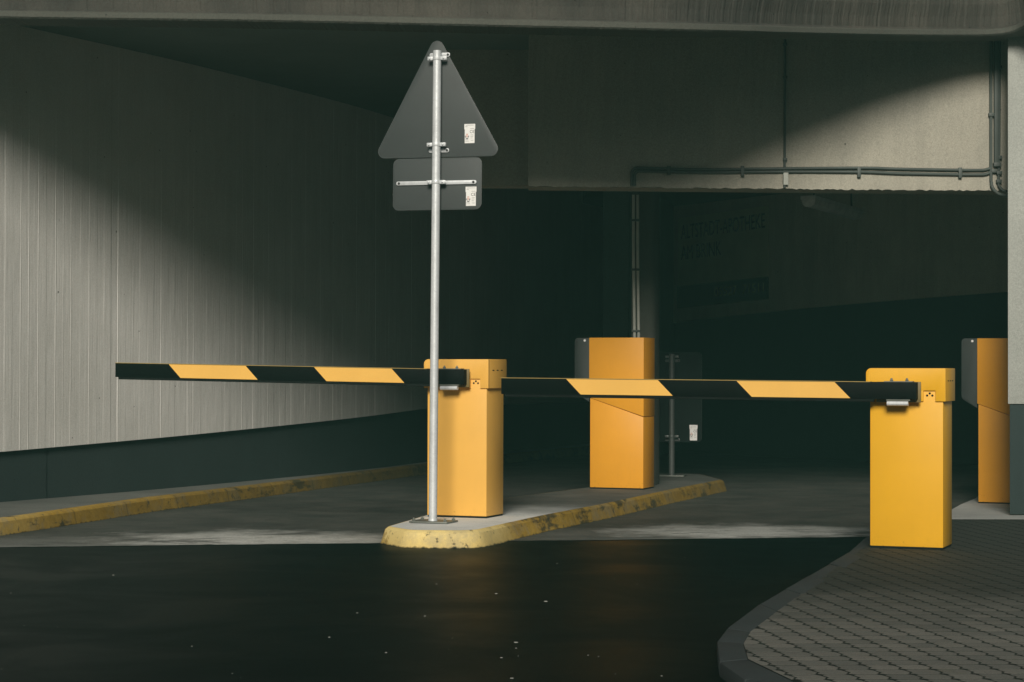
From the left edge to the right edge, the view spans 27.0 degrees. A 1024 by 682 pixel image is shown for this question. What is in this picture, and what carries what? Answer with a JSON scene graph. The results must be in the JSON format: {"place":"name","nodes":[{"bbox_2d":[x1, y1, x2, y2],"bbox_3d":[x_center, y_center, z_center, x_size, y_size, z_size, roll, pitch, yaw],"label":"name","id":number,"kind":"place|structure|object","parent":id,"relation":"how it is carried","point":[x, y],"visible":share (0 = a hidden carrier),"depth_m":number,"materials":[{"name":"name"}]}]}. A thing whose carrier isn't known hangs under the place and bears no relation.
{"place":"outdoors","nodes":[
{"label":"outdoors","id":0,"kind":"place"},
{"bbox_2d":[0,443,589,535],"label":"footpath","id":1,"kind":"structure","parent":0,"point":[21,516],"depth_m":18.91,"materials":[{"name":"yellow paint"}]},
{"bbox_2d":[0,537,865,681],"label":"road","id":2,"kind":"structure","parent":0,"point":[650,610],"depth_m":10.86,"materials":[{"name":"black asphalt"}]},
{"bbox_2d":[0,0,1023,513],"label":"parking garage","id":3,"kind":"structure","parent":2,"relation":"on","point":[196,180],"depth_m":19.49,"materials":[{"name":"paint"}]},
{"bbox_2d":[631,195,639,337],"bbox_3d":[1.181,-0.190,20.338,0.088,2.413,0.042,0,-1,0],"label":"column conduit","id":4,"kind":"object","parent":3,"relation":"attached to","point":[637,268],"depth_m":20.33,"materials":[{"name":"grey metal"}]},
{"bbox_2d":[677,206,768,307],"bbox_3d":[3.036,-1.198,30.939,0.015,1.385,2.306,1,-1,-29],"label":"banner","id":5,"kind":"object","parent":3,"relation":"attached to","point":[723,257],"visible":1,"depth_m":30.87,"materials":[{"name":"green fabric"}]},
{"bbox_2d":[783,39,787,187],"bbox_3d":[2.330,-1.998,18.154,0.046,1.389,0.048,0,-1,0],"label":"drop conduit","id":6,"kind":"object","parent":3,"relation":"attached to","point":[785,179],"visible":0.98,"depth_m":18.14,"materials":[{"name":"grey metal"}]},
{"bbox_2d":[630,166,989,185],"bbox_3d":[2.560,-1.408,18.166,3.130,0.199,0.044,0,-1,-5],"label":"conduit run","id":7,"kind":"object","parent":3,"relation":"attached to","point":[668,170],"visible":1,"depth_m":18.15,"materials":[{"name":"grey metal"}]},
{"bbox_2d":[800,193,863,219],"bbox_3d":[3.856,-1.820,25.577,0.180,0.578,2.321,0,-1,23],"label":"ceiling lamp","id":8,"kind":"object","parent":3,"relation":"hanging from","point":[814,201],"visible":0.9,"depth_m":25.27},
{"bbox_2d":[988,41,1007,196],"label":"upright conduits","id":9,"kind":"object","parent":3,"relation":"attached to","point":[995,66],"visible":0.91,"depth_m":18.27,"materials":[{"name":"grey metal"}]},
{"bbox_2d":[0,451,977,546],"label":"driveway","id":10,"kind":"structure","parent":0,"point":[770,497],"depth_m":18.19,"materials":[{"name":"concrete"}]},
{"bbox_2d":[380,473,726,548],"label":"traffic island","id":11,"kind":"structure","parent":10,"relation":"on","point":[526,516],"depth_m":16.74,"materials":[{"name":"yellow paint"}]},
{"bbox_2d":[115,359,506,517],"bbox_3d":[-1.580,0.728,16.399,3.109,1.175,0.490,0,-1,21],"label":"boom barrier","id":12,"kind":"object","parent":11,"relation":"on","point":[470,445],"visible":0.94,"depth_m":15.85,"materials":[{"name":"orange metal"}]},
{"bbox_2d":[378,41,497,523],"bbox_3d":[-0.561,-0.432,15.313,0.925,3.470,0.230,0,-1,19],"label":"road sign","id":13,"kind":"object","parent":11,"relation":"on","point":[437,116],"visible":1,"depth_m":15.32,"materials":[{"name":"metal"}]},
{"bbox_2d":[575,338,654,489],"bbox_3d":[0.952,0.669,19.829,0.676,1.396,0.340,0,-1,21],"label":"card reader","id":14,"kind":"object","parent":11,"relation":"on","point":[621,443],"visible":0.83,"depth_m":19.66,"materials":[{"name":"orange metal"}]},
{"bbox_2d":[659,352,701,476],"bbox_3d":[1.652,0.756,22.029,0.609,1.285,0.220,0,-1,12],"label":"road sign","id":15,"kind":"object","parent":11,"relation":"on","point":[680,420],"visible":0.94,"depth_m":22.05,"materials":[{"name":"metal"}]},
{"bbox_2d":[717,519,1023,681],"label":"pavement","id":16,"kind":"structure","parent":0,"point":[863,611],"depth_m":9.90,"materials":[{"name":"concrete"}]},
{"bbox_2d":[501,368,954,549],"bbox_3d":[1.429,0.769,14.427,3.039,1.175,0.490,0,-1,21],"label":"boom barrier","id":17,"kind":"object","parent":16,"relation":"on","point":[910,458],"visible":1,"depth_m":13.90,"materials":[{"name":"orange metal"}]},
{"bbox_2d":[952,497,1023,518],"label":"sidewalk","id":18,"kind":"structure","parent":0,"point":[973,509],"depth_m":18.28,"materials":[{"name":"concrete"}]},
{"bbox_2d":[961,338,1009,503],"bbox_3d":[4.482,0.729,19.526,0.676,1.503,0.340,0,-1,21],"label":"card reader","id":19,"kind":"object","parent":18,"relation":"on","point":[984,376],"visible":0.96,"depth_m":19.40,"materials":[{"name":"orange metal"}]}
]}

